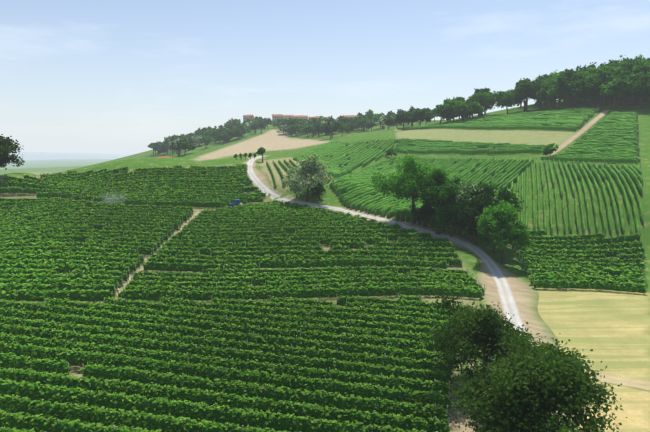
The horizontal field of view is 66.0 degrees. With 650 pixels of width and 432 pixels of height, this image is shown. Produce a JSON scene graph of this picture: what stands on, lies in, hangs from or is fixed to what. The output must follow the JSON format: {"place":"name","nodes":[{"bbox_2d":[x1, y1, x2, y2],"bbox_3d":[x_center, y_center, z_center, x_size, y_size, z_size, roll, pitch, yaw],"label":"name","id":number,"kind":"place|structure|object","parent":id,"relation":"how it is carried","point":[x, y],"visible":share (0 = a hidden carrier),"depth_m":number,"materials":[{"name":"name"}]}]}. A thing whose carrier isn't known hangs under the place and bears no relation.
{"place":"outdoors","nodes":[
{"label":"outdoors","id":0,"kind":"place"},
{"bbox_2d":[0,94,649,431],"bbox_3d":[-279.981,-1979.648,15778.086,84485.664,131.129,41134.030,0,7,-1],"label":"ground","id":1,"kind":"structure","parent":0,"point":[611,328],"depth_m":135.89,"materials":[{"name":"green plant"}]},
{"bbox_2d":[0,134,24,169],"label":"tree","id":2,"kind":"object","parent":1,"relation":"on","point":[7,146],"visible":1,"depth_m":156.88,"materials":[{"name":"green plant"}]},
{"bbox_2d":[1,196,186,302],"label":"posts","id":3,"kind":"object","parent":1,"relation":"on","point":[115,241],"visible":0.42,"depth_m":112.89,"materials":[{"name":"beige wood"}]},
{"bbox_2d":[0,197,194,301],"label":"vines","id":4,"kind":"object","parent":1,"relation":"on","point":[74,295],"visible":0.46,"depth_m":108.27,"materials":[{"name":"green plant"}]},
{"bbox_2d":[1,163,262,204],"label":"posts","id":5,"kind":"object","parent":1,"relation":"on","point":[128,178],"visible":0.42,"depth_m":165.90,"materials":[{"name":"beige wood"}]},
{"bbox_2d":[0,164,266,207],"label":"vines","id":6,"kind":"object","parent":1,"relation":"on","point":[129,202],"visible":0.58,"depth_m":160.62,"materials":[{"name":"green plant"}]},
{"bbox_2d":[115,211,199,294],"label":"dirt path","id":7,"kind":"structure","parent":1,"relation":"on","point":[141,268],"depth_m":102.91,"materials":[{"name":"beige soil"}]},
{"bbox_2d":[157,142,169,154],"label":"ridge tree","id":8,"kind":"object","parent":1,"relation":"on","point":[163,148],"visible":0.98,"depth_m":563.25,"materials":[{"name":"green plant"}]},
{"bbox_2d":[170,138,181,155],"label":"tree","id":9,"kind":"object","parent":1,"relation":"on","point":[176,143],"visible":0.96,"depth_m":385.53,"materials":[{"name":"green plant"}]},
{"bbox_2d":[178,138,196,154],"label":"ridge tree","id":10,"kind":"object","parent":1,"relation":"on","point":[184,145],"visible":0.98,"depth_m":387.74,"materials":[{"name":"green plant"}]},
{"bbox_2d":[189,135,202,146],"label":"ridge tree","id":11,"kind":"object","parent":1,"relation":"on","point":[195,138],"visible":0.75,"depth_m":570.91,"materials":[{"name":"green plant"}]},
{"bbox_2d":[199,133,212,147],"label":"ridge tree","id":12,"kind":"object","parent":1,"relation":"on","point":[207,140],"visible":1,"depth_m":533.39,"materials":[{"name":"green plant"}]},
{"bbox_2d":[214,132,231,143],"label":"ridge tree","id":13,"kind":"object","parent":1,"relation":"on","point":[223,136],"visible":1,"depth_m":553.13,"materials":[{"name":"green plant"}]},
{"bbox_2d":[4,293,453,431],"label":"posts","id":14,"kind":"object","parent":1,"relation":"on","point":[280,363],"visible":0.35,"depth_m":60.84,"materials":[{"name":"beige wood"}]},
{"bbox_2d":[0,294,467,431],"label":"vines","id":15,"kind":"object","parent":1,"relation":"on","point":[283,425],"visible":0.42,"depth_m":60.53,"materials":[{"name":"green plant"}]},
{"bbox_2d":[234,123,250,137],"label":"ridge tree","id":16,"kind":"object","parent":1,"relation":"on","point":[248,128],"visible":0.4,"depth_m":591.03,"materials":[{"name":"green plant"}]},
{"bbox_2d":[256,146,265,161],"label":"crest tree","id":17,"kind":"object","parent":1,"relation":"on","point":[261,150],"visible":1,"depth_m":209.44,"materials":[{"name":"green plant"}]},
{"bbox_2d":[272,114,282,121],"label":"house","id":18,"kind":"structure","parent":1,"relation":"on","point":[276,116],"depth_m":828.16,"materials":[{"name":"beige"}]},
{"bbox_2d":[276,124,290,134],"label":"ridge tree","id":19,"kind":"object","parent":1,"relation":"on","point":[282,127],"visible":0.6,"depth_m":568.49,"materials":[{"name":"green plant"}]},
{"bbox_2d":[289,124,302,131],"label":"ridge tree","id":20,"kind":"object","parent":1,"relation":"on","point":[296,126],"visible":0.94,"depth_m":539.22,"materials":[{"name":"green plant"}]},
{"bbox_2d":[115,264,485,301],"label":"vines","id":21,"kind":"object","parent":1,"relation":"on","point":[197,297],"visible":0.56,"depth_m":90.14,"materials":[{"name":"green plant"}]},
{"bbox_2d":[118,266,484,300],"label":"posts","id":22,"kind":"object","parent":1,"relation":"on","point":[318,283],"visible":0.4,"depth_m":91.81,"materials":[{"name":"beige wood"}]},
{"bbox_2d":[141,200,462,270],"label":"vineyard","id":23,"kind":"object","parent":1,"relation":"on","point":[257,206],"visible":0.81,"depth_m":115.30,"materials":[{"name":"green plant"}]},
{"bbox_2d":[143,199,461,269],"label":"posts","id":24,"kind":"object","parent":1,"relation":"on","point":[295,232],"visible":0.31,"depth_m":115.22,"materials":[{"name":"beige wood"}]},
{"bbox_2d":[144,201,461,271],"bbox_3d":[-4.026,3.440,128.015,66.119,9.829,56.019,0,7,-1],"label":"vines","id":25,"kind":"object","parent":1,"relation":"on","point":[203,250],"visible":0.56,"depth_m":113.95,"materials":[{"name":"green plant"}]},
{"bbox_2d":[301,124,313,137],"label":"ridge tree","id":26,"kind":"object","parent":1,"relation":"on","point":[306,129],"visible":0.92,"depth_m":503.65,"materials":[{"name":"green plant"}]},
{"bbox_2d":[282,151,335,201],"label":"willow tree","id":27,"kind":"object","parent":1,"relation":"on","point":[309,173],"visible":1,"depth_m":149.91,"materials":[{"name":"green plant"}]},
{"bbox_2d":[313,122,321,137],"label":"ridge tree","id":28,"kind":"object","parent":1,"relation":"on","point":[317,127],"visible":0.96,"depth_m":492.62,"materials":[{"name":"green plant"}]},
{"bbox_2d":[310,182,325,199],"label":"tree","id":29,"kind":"object","parent":1,"relation":"on","point":[318,190],"visible":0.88,"depth_m":153.10,"materials":[{"name":"green plant"}]},
{"bbox_2d":[320,121,341,138],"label":"ridge tree","id":30,"kind":"object","parent":1,"relation":"on","point":[327,128],"visible":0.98,"depth_m":421.08,"materials":[{"name":"green plant"}]},
{"bbox_2d":[339,123,347,135],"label":"ridge tree","id":31,"kind":"object","parent":1,"relation":"on","point":[343,127],"visible":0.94,"depth_m":459.84,"materials":[{"name":"green plant"}]},
{"bbox_2d":[293,137,396,177],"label":"vines","id":32,"kind":"object","parent":1,"relation":"on","point":[333,150],"visible":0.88,"depth_m":247.21,"materials":[{"name":"green plant"}]},
{"bbox_2d":[296,138,396,177],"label":"vineyard posts","id":33,"kind":"object","parent":1,"relation":"on","point":[347,158],"visible":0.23,"depth_m":242.13,"materials":[{"name":"beige wood"}]},
{"bbox_2d":[355,117,370,130],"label":"ridge tree","id":34,"kind":"object","parent":1,"relation":"on","point":[362,120],"visible":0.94,"depth_m":508.20,"materials":[{"name":"green plant"}]},
{"bbox_2d":[364,120,377,130],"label":"ridge tree","id":35,"kind":"object","parent":1,"relation":"on","point":[369,124],"visible":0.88,"depth_m":500.37,"materials":[{"name":"green plant"}]},
{"bbox_2d":[365,109,377,119],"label":"ridge tree","id":36,"kind":"object","parent":1,"relation":"on","point":[369,113],"visible":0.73,"depth_m":585.16,"materials":[{"name":"green plant"}]},
{"bbox_2d":[372,114,384,129],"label":"ridge tree","id":37,"kind":"object","parent":1,"relation":"on","point":[380,122],"visible":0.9,"depth_m":495.15,"materials":[{"name":"green plant"}]},
{"bbox_2d":[383,116,396,129],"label":"ridge tree","id":38,"kind":"object","parent":1,"relation":"on","point":[389,121],"visible":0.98,"depth_m":441.84,"materials":[{"name":"green plant"}]},
{"bbox_2d":[386,148,397,156],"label":"bush","id":39,"kind":"object","parent":1,"relation":"on","point":[391,151],"visible":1,"depth_m":243.02,"materials":[{"name":"green plant"}]},
{"bbox_2d":[394,113,405,127],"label":"ridge tree","id":40,"kind":"object","parent":1,"relation":"on","point":[399,118],"visible":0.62,"depth_m":369.10,"materials":[{"name":"green plant"}]},
{"bbox_2d":[242,155,575,431],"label":"road verge","id":41,"kind":"structure","parent":1,"relation":"on","point":[525,294],"depth_m":96.91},
{"bbox_2d":[367,153,451,222],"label":"tree","id":42,"kind":"object","parent":1,"relation":"on","point":[407,184],"visible":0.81,"depth_m":127.59,"materials":[{"name":"green plant"}]},
{"bbox_2d":[404,105,419,125],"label":"ridge tree","id":43,"kind":"object","parent":1,"relation":"on","point":[407,115],"visible":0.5,"depth_m":361.70,"materials":[{"name":"green plant"}]},
{"bbox_2d":[408,108,433,124],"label":"ridge tree","id":44,"kind":"object","parent":1,"relation":"on","point":[424,115],"visible":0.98,"depth_m":351.82,"materials":[{"name":"green plant"}]},
{"bbox_2d":[409,201,437,227],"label":"tree","id":45,"kind":"object","parent":1,"relation":"on","point":[424,212],"visible":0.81,"depth_m":125.43,"materials":[{"name":"green plant"}]},
{"bbox_2d":[329,157,533,233],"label":"vines","id":46,"kind":"object","parent":1,"relation":"on","point":[356,188],"visible":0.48,"depth_m":170.84,"materials":[{"name":"green plant"}]},
{"bbox_2d":[338,156,533,234],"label":"vineyard posts","id":47,"kind":"object","parent":1,"relation":"on","point":[409,206],"visible":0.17,"depth_m":155.30,"materials":[{"name":"beige wood"}]},
{"bbox_2d":[419,168,461,234],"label":"tree","id":48,"kind":"object","parent":1,"relation":"on","point":[436,194],"visible":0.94,"depth_m":120.34,"materials":[{"name":"green plant"}]},
{"bbox_2d":[438,101,452,121],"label":"ridge tree","id":49,"kind":"object","parent":1,"relation":"on","point":[446,116],"visible":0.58,"depth_m":327.92,"materials":[{"name":"green plant"}]},
{"bbox_2d":[427,200,477,236],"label":"tree","id":50,"kind":"object","parent":1,"relation":"on","point":[443,216],"visible":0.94,"depth_m":119.95,"materials":[{"name":"green plant"}]},
{"bbox_2d":[439,104,467,121],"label":"ridge tree","id":51,"kind":"object","parent":1,"relation":"on","point":[447,110],"visible":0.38,"depth_m":324.98,"materials":[{"name":"green plant"}]},
{"bbox_2d":[445,99,461,121],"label":"ridge tree","id":52,"kind":"object","parent":1,"relation":"on","point":[452,101],"visible":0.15,"depth_m":324.68,"materials":[{"name":"green plant"}]},
{"bbox_2d":[441,180,482,231],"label":"tree","id":53,"kind":"object","parent":1,"relation":"on","point":[469,188],"visible":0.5,"depth_m":121.75,"materials":[{"name":"green plant"}]},
{"bbox_2d":[452,101,473,121],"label":"ridge tree","id":54,"kind":"object","parent":1,"relation":"on","point":[462,108],"visible":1,"depth_m":316.70,"materials":[{"name":"green plant"}]},
{"bbox_2d":[453,207,485,244],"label":"tree","id":55,"kind":"object","parent":1,"relation":"on","point":[471,228],"visible":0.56,"depth_m":118.63,"materials":[{"name":"green plant"}]},
{"bbox_2d":[395,138,545,154],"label":"vines","id":56,"kind":"object","parent":1,"relation":"on","point":[421,146],"visible":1,"depth_m":234.89,"materials":[{"name":"green plant"}]},
{"bbox_2d":[467,101,484,118],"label":"ridge tree","id":57,"kind":"object","parent":1,"relation":"on","point":[477,108],"visible":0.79,"depth_m":318.48,"materials":[{"name":"green plant"}]},
{"bbox_2d":[416,290,544,389],"bbox_3d":[19.025,14.726,57.424,17.695,12.010,14.263,-7,10,-42],"label":"oak tree","id":58,"kind":"object","parent":1,"relation":"on","point":[475,331],"visible":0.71,"depth_m":56.20,"materials":[{"name":"green plant"}]},
{"bbox_2d":[472,91,493,115],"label":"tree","id":59,"kind":"object","parent":1,"relation":"on","point":[482,98],"visible":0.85,"depth_m":325.88,"materials":[{"name":"green plant"}]},
{"bbox_2d":[473,88,494,115],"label":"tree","id":60,"kind":"object","parent":1,"relation":"on","point":[482,91],"visible":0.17,"depth_m":333.11,"materials":[{"name":"green plant"}]},
{"bbox_2d":[483,92,498,115],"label":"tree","id":61,"kind":"object","parent":1,"relation":"on","point":[490,105],"visible":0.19,"depth_m":334.00,"materials":[{"name":"green plant"}]},
{"bbox_2d":[474,223,511,252],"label":"tree","id":62,"kind":"object","parent":1,"relation":"on","point":[481,237],"visible":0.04,"depth_m":114.92,"materials":[{"name":"green plant"}]},
{"bbox_2d":[462,181,527,239],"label":"tree","id":63,"kind":"object","parent":1,"relation":"on","point":[484,197],"visible":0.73,"depth_m":119.32,"materials":[{"name":"green plant"}]},
{"bbox_2d":[401,108,598,129],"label":"vineyard posts","id":64,"kind":"object","parent":1,"relation":"on","point":[537,118],"visible":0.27,"depth_m":264.48,"materials":[{"name":"beige wood"}]},
{"bbox_2d":[397,108,598,130],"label":"vines","id":65,"kind":"object","parent":64,"relation":"on","point":[570,118],"visible":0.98,"depth_m":273.43,"materials":[{"name":"green plant"}]},
{"bbox_2d":[475,199,533,263],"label":"tree","id":66,"kind":"object","parent":1,"relation":"on","point":[492,220],"visible":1,"depth_m":108.03,"materials":[{"name":"green plant"}]},
{"bbox_2d":[491,89,519,113],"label":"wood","id":67,"kind":"object","parent":1,"relation":"on","point":[502,99],"visible":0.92,"depth_m":316.13,"materials":[{"name":"green plant"}]},
{"bbox_2d":[508,86,540,111],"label":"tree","id":68,"kind":"object","parent":1,"relation":"on","point":[519,98],"visible":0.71,"depth_m":311.24,"materials":[{"name":"green plant"}]},
{"bbox_2d":[514,76,543,110],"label":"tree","id":69,"kind":"object","parent":1,"relation":"on","point":[527,84],"visible":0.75,"depth_m":310.40,"materials":[{"name":"green plant"}]},
{"bbox_2d":[445,322,627,431],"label":"oak tree","id":70,"kind":"object","parent":1,"relation":"on","point":[534,389],"visible":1,"depth_m":40.53,"materials":[{"name":"green plant"}]},
{"bbox_2d":[542,143,558,154],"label":"bush","id":71,"kind":"object","parent":1,"relation":"on","point":[548,149],"visible":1,"depth_m":188.76,"materials":[{"name":"green plant"}]},
{"bbox_2d":[543,80,558,105],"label":"tree","id":72,"kind":"object","parent":1,"relation":"on","point":[547,86],"visible":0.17,"depth_m":298.22,"materials":[{"name":"green plant"}]},
{"bbox_2d":[534,80,568,108],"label":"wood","id":73,"kind":"object","parent":1,"relation":"on","point":[558,92],"visible":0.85,"depth_m":296.59,"materials":[{"name":"green plant"}]},
{"bbox_2d":[541,70,561,106],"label":"tree","id":74,"kind":"object","parent":1,"relation":"on","point":[547,81],"visible":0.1,"depth_m":307.69,"materials":[{"name":"green plant"}]},
{"bbox_2d":[546,68,573,107],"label":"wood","id":75,"kind":"object","parent":1,"relation":"on","point":[559,75],"depth_m":293.05,"materials":[{"name":"green plant"}]},
{"bbox_2d":[552,75,575,107],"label":"tree","id":76,"kind":"object","parent":1,"relation":"on","point":[560,79],"visible":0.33,"depth_m":288.31,"materials":[{"name":"green plant"}]},
{"bbox_2d":[558,69,577,106],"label":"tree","id":77,"kind":"object","parent":1,"relation":"on","point":[570,73],"visible":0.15,"depth_m":289.95,"materials":[{"name":"green plant"}]},
{"bbox_2d":[564,71,586,106],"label":"tree","id":78,"kind":"object","parent":1,"relation":"on","point":[580,76],"visible":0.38,"depth_m":284.46,"materials":[{"name":"green plant"}]},
{"bbox_2d":[563,80,587,107],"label":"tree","id":79,"kind":"object","parent":1,"relation":"on","point":[573,97],"visible":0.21,"depth_m":288.53,"materials":[{"name":"green plant"}]},
{"bbox_2d":[507,158,643,235],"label":"vineyard posts","id":80,"kind":"object","parent":1,"relation":"on","point":[585,189],"visible":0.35,"depth_m":136.71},
{"bbox_2d":[507,159,643,235],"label":"vines","id":81,"kind":"object","parent":1,"relation":"on","point":[629,173],"visible":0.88,"depth_m":137.24,"materials":[{"name":"green plant"}]},
{"bbox_2d":[509,230,646,293],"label":"vineyard posts","id":82,"kind":"object","parent":1,"relation":"on","point":[573,263],"visible":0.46,"depth_m":107.37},
{"bbox_2d":[508,229,647,292],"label":"vines","id":83,"kind":"object","parent":82,"relation":"attached to","point":[597,241],"depth_m":109.54,"materials":[{"name":"green plant"}]},
{"bbox_2d":[570,90,595,101],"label":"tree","id":84,"kind":"object","parent":1,"relation":"on","point":[582,99],"visible":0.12,"depth_m":285.74,"materials":[{"name":"green plant"}]},
{"bbox_2d":[576,62,596,71],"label":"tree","id":85,"kind":"object","parent":1,"relation":"on","point":[578,68],"visible":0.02,"depth_m":318.56,"materials":[{"name":"green plant"}]},
{"bbox_2d":[575,81,598,106],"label":"tree","id":86,"kind":"object","parent":1,"relation":"on","point":[594,93],"visible":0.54,"depth_m":280.25,"materials":[{"name":"green plant"}]},
{"bbox_2d":[578,74,602,107],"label":"tree","id":87,"kind":"object","parent":1,"relation":"on","point":[588,81],"visible":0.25,"depth_m":278.48,"materials":[{"name":"green plant"}]},
{"bbox_2d":[550,110,640,162],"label":"posts","id":88,"kind":"object","parent":1,"relation":"on","point":[619,143],"visible":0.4,"depth_m":190.28,"materials":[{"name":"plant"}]},
{"bbox_2d":[541,111,639,163],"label":"vines","id":89,"kind":"object","parent":88,"relation":"attached to","point":[612,121],"visible":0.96,"depth_m":190.37,"materials":[{"name":"green plant"}]},
{"bbox_2d":[585,66,620,106],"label":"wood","id":90,"kind":"object","parent":1,"relation":"on","point":[604,74],"visible":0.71,"depth_m":272.66,"materials":[{"name":"green plant"}]},
{"bbox_2d":[588,75,617,105],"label":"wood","id":91,"kind":"object","parent":1,"relation":"on","point":[607,82],"visible":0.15,"depth_m":273.85,"materials":[{"name":"green plant"}]},
{"bbox_2d":[595,64,624,101],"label":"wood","id":92,"kind":"object","parent":1,"relation":"on","point":[614,68],"visible":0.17,"depth_m":276.65,"materials":[{"name":"green plant"}]},
{"bbox_2d":[599,78,628,109],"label":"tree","id":93,"kind":"object","parent":1,"relation":"on","point":[614,87],"visible":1,"depth_m":260.92,"materials":[{"name":"green plant"}]},
{"bbox_2d":[616,74,633,106],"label":"tree","id":94,"kind":"object","parent":1,"relation":"on","point":[627,78],"visible":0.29,"depth_m":261.95,"materials":[{"name":"green plant"}]},
{"bbox_2d":[617,55,635,63],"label":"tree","id":95,"kind":"object","parent":1,"relation":"on","point":[625,59],"visible":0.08,"depth_m":291.36,"materials":[{"name":"green plant"}]},
{"bbox_2d":[623,79,640,105],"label":"tree","id":96,"kind":"object","parent":1,"relation":"on","point":[635,99],"visible":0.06,"depth_m":262.71,"materials":[{"name":"green plant"}]},
{"bbox_2d":[621,66,645,75],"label":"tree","id":97,"kind":"object","parent":1,"relation":"on","point":[636,71],"visible":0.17,"depth_m":264.51,"materials":[{"name":"green plant"}]},
{"bbox_2d":[626,77,649,109],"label":"tree","id":98,"kind":"object","parent":1,"relation":"on","point":[635,86],"visible":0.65,"depth_m":252.00,"materials":[{"name":"green plant"}]},
{"bbox_2d":[629,71,648,104],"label":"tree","id":99,"kind":"object","parent":1,"relation":"on","point":[635,77],"visible":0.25,"depth_m":260.21,"materials":[{"name":"green plant"}]},
{"bbox_2d":[632,60,649,102],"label":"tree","id":100,"kind":"object","parent":1,"relation":"on","point":[644,66],"visible":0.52,"depth_m":264.05,"materials":[{"name":"green plant"}]},
{"bbox_2d":[637,71,649,97],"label":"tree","id":101,"kind":"object","parent":1,"relation":"on","point":[645,77],"visible":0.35,"depth_m":249.37,"materials":[{"name":"green plant"}]},
{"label":"vine posts","id":102,"kind":"object","parent":1,"relation":"on","visible":0},
{"bbox_2d":[266,159,300,187],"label":"vines","id":103,"kind":"object","parent":102,"relation":"attached to","point":[282,165],"visible":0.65,"depth_m":192.39,"materials":[{"name":"green plant"}]},
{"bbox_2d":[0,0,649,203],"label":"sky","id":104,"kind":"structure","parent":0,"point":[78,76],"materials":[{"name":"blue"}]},
{"bbox_2d":[247,155,555,414],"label":"road","id":105,"kind":"structure","parent":0,"point":[507,300],"depth_m":116.32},
{"bbox_2d":[544,110,609,155],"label":"hill path","id":106,"kind":"structure","parent":0,"point":[586,127],"depth_m":223.08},
{"bbox_2d":[585,370,649,390],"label":"field track","id":107,"kind":"structure","parent":0,"point":[628,382],"depth_m":60.51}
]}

